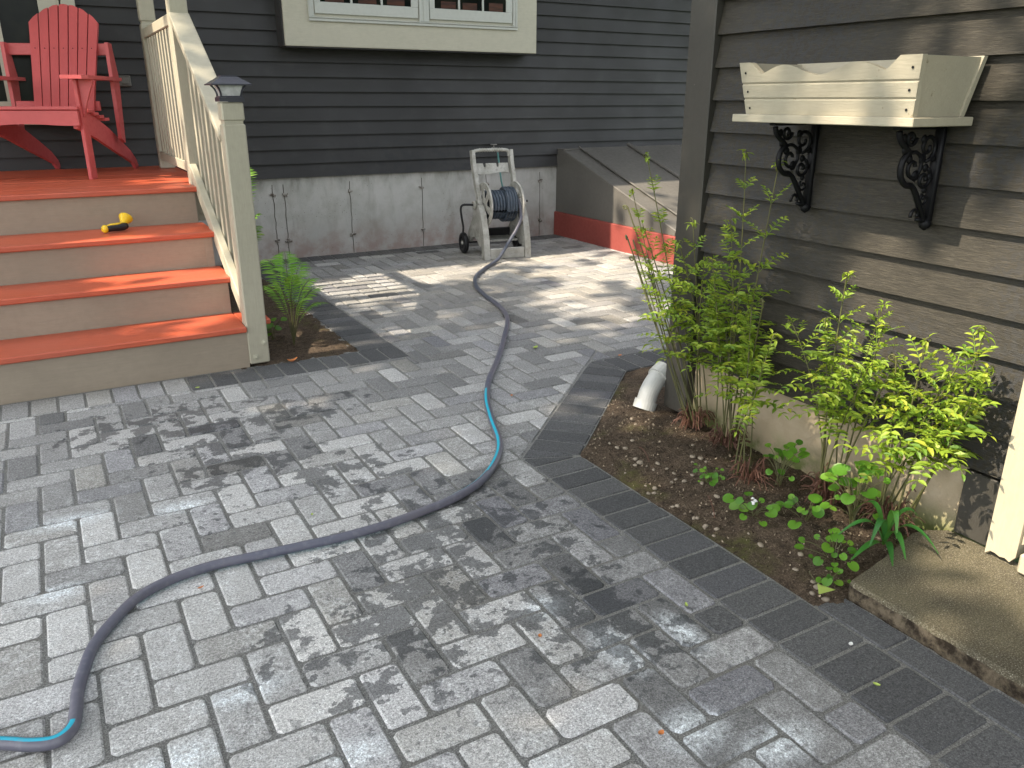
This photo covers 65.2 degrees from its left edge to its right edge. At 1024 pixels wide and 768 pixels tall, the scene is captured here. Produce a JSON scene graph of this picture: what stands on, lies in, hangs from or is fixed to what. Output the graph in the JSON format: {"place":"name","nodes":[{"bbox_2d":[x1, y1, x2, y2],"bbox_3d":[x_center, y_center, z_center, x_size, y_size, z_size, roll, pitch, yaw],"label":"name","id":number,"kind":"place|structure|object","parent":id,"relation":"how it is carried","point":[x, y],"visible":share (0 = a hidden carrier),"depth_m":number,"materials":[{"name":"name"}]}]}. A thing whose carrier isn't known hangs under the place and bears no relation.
{"place":"outdoors","nodes":[
{"label":"outdoors","id":0,"kind":"place"},
{"bbox_2d":[220,265,358,368],"bbox_3d":[-1.760,-0.520,5.226,0.720,0.038,2.920,-11,22,-28],"label":"soil strip","id":1,"kind":"object","parent":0,"point":[314,339],"visible":0.22,"depth_m":4.46,"materials":[{"name":"brown soil"}]},
{"bbox_2d":[250,169,264,239],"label":"fern","id":2,"kind":"object","parent":1,"relation":"on","point":[258,228],"visible":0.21,"depth_m":5.46,"materials":[{"name":"green plant"}]},
{"bbox_2d":[266,317,286,339],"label":"ground plant","id":3,"kind":"object","parent":1,"relation":"on","point":[276,326],"visible":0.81,"depth_m":4.40,"materials":[{"name":"green plant"}]},
{"bbox_2d":[261,251,329,344],"bbox_3d":[-1.169,-0.467,4.343,0.357,0.471,0.403,-11,22,-28],"label":"fern","id":4,"kind":"object","parent":1,"relation":"on","point":[288,284],"visible":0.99,"depth_m":4.27,"materials":[{"name":"green plant"}]},
{"bbox_2d":[0,234,1023,767],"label":"patio","id":5,"kind":"structure","parent":0,"point":[934,728],"depth_m":2.21,"materials":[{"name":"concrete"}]},
{"bbox_2d":[0,0,270,404],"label":"porch","id":6,"kind":"object","parent":5,"relation":"on","point":[87,304],"visible":0.98,"depth_m":4.01,"materials":[{"name":"paint"}]},
{"bbox_2d":[0,4,137,179],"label":"adirondack chair","id":7,"kind":"object","parent":6,"relation":"on","point":[63,48],"visible":1,"depth_m":5.11,"materials":[{"name":"paint"}]},
{"bbox_2d":[101,213,132,232],"bbox_3d":[-2.103,-0.860,4.265,0.073,0.091,0.186,5,20,15],"label":"spray nozzle","id":8,"kind":"object","parent":6,"relation":"on","point":[126,219],"visible":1,"depth_m":4.26,"materials":[{"name":"yellow plastic"}]},
{"bbox_2d":[204,75,251,101],"bbox_3d":[-1.274,-1.327,3.598,0.174,0.110,0.174,-11,22,-28],"label":"post lantern","id":9,"kind":"object","parent":6,"relation":"on","point":[228,88],"visible":1,"depth_m":3.56,"materials":[{"name":"black metal"}]},
{"bbox_2d":[0,186,522,751],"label":"garden hose","id":10,"kind":"object","parent":5,"relation":"on","point":[506,198],"visible":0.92,"depth_m":2.31,"materials":[{"name":"rubber"}]},
{"bbox_2d":[459,148,530,260],"bbox_3d":[-0.159,-1.522,6.717,0.620,0.869,0.494,-8,21,-21],"label":"hose reel","id":11,"kind":"object","parent":5,"relation":"on","point":[481,233],"visible":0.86,"depth_m":6.69,"materials":[{"name":"plastic"}]},
{"bbox_2d":[554,143,681,264],"bbox_3d":[1.554,-1.726,7.403,1.610,0.899,1.801,-11,22,-28],"label":"cellar door","id":12,"kind":"structure","parent":5,"relation":"on","point":[594,185],"depth_m":7.28,"materials":[{"name":"grey paint"}]},
{"bbox_2d":[578,146,678,215],"bbox_3d":[1.308,-1.804,7.173,0.597,0.566,1.699,-11,22,-28],"label":"door leaf","id":13,"kind":"structure","parent":12,"relation":"in","point":[624,161],"depth_m":7.34,"materials":[{"name":"paint"}]},
{"bbox_2d":[626,143,681,177],"bbox_3d":[1.835,-1.913,7.457,0.650,0.582,1.721,-11,22,-28],"label":"door leaf","id":14,"kind":"structure","parent":12,"relation":"in","point":[668,157],"depth_m":7.82,"materials":[{"name":"paint"}]},
{"bbox_2d":[847,530,1023,704],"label":"concrete step","id":15,"kind":"object","parent":5,"relation":"on","point":[958,600],"visible":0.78,"depth_m":2.05,"materials":[{"name":"beige concrete"}]},
{"bbox_2d":[580,366,923,617],"bbox_3d":[1.933,0.021,3.656,3.738,0.077,1.975,-11,22,-28],"label":"garden bed","id":16,"kind":"object","parent":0,"point":[631,382],"visible":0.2,"depth_m":2.65,"materials":[{"name":"soil"}]},
{"bbox_2d":[622,152,741,430],"bbox_3d":[0.648,-0.351,3.091,0.381,1.039,0.455,-5,20,-14],"label":"fern","id":17,"kind":"object","parent":16,"relation":"on","point":[694,419],"visible":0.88,"depth_m":3.08,"materials":[{"name":"green plant"}]},
{"bbox_2d":[693,463,724,485],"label":"ground plant","id":18,"kind":"object","parent":16,"relation":"on","point":[714,476],"visible":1,"depth_m":2.70,"materials":[{"name":"green plant"}]},
{"bbox_2d":[681,149,791,450],"bbox_3d":[0.757,-0.275,2.811,0.374,1.061,0.368,19,27,42],"label":"fern","id":19,"kind":"object","parent":16,"relation":"on","point":[718,347],"visible":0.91,"depth_m":2.80,"materials":[{"name":"green plant"}]},
{"bbox_2d":[694,305,795,490],"bbox_3d":[0.772,0.037,2.659,0.265,0.595,0.333,-6,21,-17],"label":"fern","id":20,"kind":"object","parent":16,"relation":"on","point":[747,401],"visible":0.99,"depth_m":2.66,"materials":[{"name":"green plant"}]},
{"bbox_2d":[722,492,781,526],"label":"ground plant","id":21,"kind":"object","parent":16,"relation":"on","point":[773,509],"visible":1,"depth_m":2.49,"materials":[{"name":"green plant"}]},
{"bbox_2d":[763,439,809,485],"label":"ground plant","id":22,"kind":"object","parent":16,"relation":"on","point":[788,454],"visible":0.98,"depth_m":2.67,"materials":[{"name":"green plant"}]},
{"bbox_2d":[776,494,840,528],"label":"ground plant","id":23,"kind":"object","parent":16,"relation":"on","point":[817,511],"visible":0.93,"depth_m":2.43,"materials":[{"name":"green plant"}]},
{"bbox_2d":[809,571,834,593],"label":"single leaf","id":24,"kind":"object","parent":16,"relation":"on","point":[822,589],"visible":1,"depth_m":2.12,"materials":[{"name":"green plant"}]},
{"bbox_2d":[821,597,829,601],"bbox_3d":[0.831,0.570,2.122,0.021,0.013,0.023,-18,10,-38],"label":"pebble","id":25,"kind":"object","parent":16,"relation":"on","point":[825,599],"visible":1,"depth_m":2.12,"materials":[{"name":"stone"}]},
{"bbox_2d":[794,528,858,571],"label":"ground plant","id":26,"kind":"object","parent":16,"relation":"on","point":[834,536],"visible":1,"depth_m":2.28,"materials":[{"name":"green plant"}]},
{"bbox_2d":[816,567,850,586],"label":"ground plant","id":27,"kind":"object","parent":16,"relation":"on","point":[826,581],"visible":0.99,"depth_m":2.17,"materials":[{"name":"green plant"}]},
{"bbox_2d":[774,271,910,507],"bbox_3d":[1.003,0.026,2.448,0.346,0.738,0.446,-11,22,-28],"label":"fern","id":28,"kind":"object","parent":16,"relation":"on","point":[834,402],"visible":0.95,"depth_m":2.42,"materials":[{"name":"green plant"}]},
{"bbox_2d":[820,460,890,523],"bbox_3d":[1.036,0.335,2.433,0.192,0.184,0.198,10,22,27],"label":"ground plant","id":29,"kind":"object","parent":16,"relation":"on","point":[833,472],"visible":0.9,"depth_m":2.42,"materials":[{"name":"green plant"}]},
{"bbox_2d":[839,500,938,565],"bbox_3d":[1.059,0.426,2.252,0.256,0.131,0.215,14,24,34],"label":"strap leaf plant","id":30,"kind":"object","parent":16,"relation":"on","point":[887,524],"visible":1,"depth_m":2.27,"materials":[{"name":"green plant"}]},
{"bbox_2d":[845,325,1000,536],"bbox_3d":[1.149,0.129,2.258,0.375,0.672,0.408,11,22,29],"label":"fern","id":31,"kind":"object","parent":16,"relation":"on","point":[931,443],"visible":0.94,"depth_m":2.23,"materials":[{"name":"green plant"}]},
{"label":"lawn","id":32,"kind":"structure","parent":0,"visible":0},
{"bbox_2d":[0,0,691,265],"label":"house","id":33,"kind":"structure","parent":32,"relation":"on","point":[369,124],"depth_m":6.76,"materials":[{"name":"paint"}]},
{"bbox_2d":[0,0,74,124],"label":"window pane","id":34,"kind":"structure","parent":33,"relation":"in","point":[15,15],"depth_m":5.31,"materials":[{"name":"glass"}]},
{"bbox_2d":[497,152,502,185],"bbox_3d":[-0.085,-1.877,7.175,0.023,0.370,0.268,-6,21,-18],"label":"supply hose","id":35,"kind":"object","parent":33,"relation":"attached to","point":[499,172],"visible":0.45,"depth_m":7.22,"materials":[{"name":"teal rubber"}]},
{"bbox_2d":[664,0,1023,574],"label":"garage","id":36,"kind":"structure","parent":32,"relation":"on","point":[952,275],"depth_m":2.44,"materials":[{"name":"paint"}]},
{"bbox_2d":[633,359,666,411],"bbox_3d":[0.640,-0.016,3.435,0.301,0.251,0.099,-16,25,-38],"label":"drain pipe","id":37,"kind":"object","parent":36,"relation":"attached to","point":[653,384],"visible":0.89,"depth_m":3.37,"materials":[{"name":"white plastic"}]},
{"bbox_2d":[732,54,987,229],"bbox_3d":[0.952,-0.696,2.323,0.270,0.455,0.627,-11,22,-28],"label":"window box","id":38,"kind":"object","parent":36,"relation":"attached to","point":[915,92],"visible":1,"depth_m":2.16,"materials":[{"name":"paint"}]}
]}

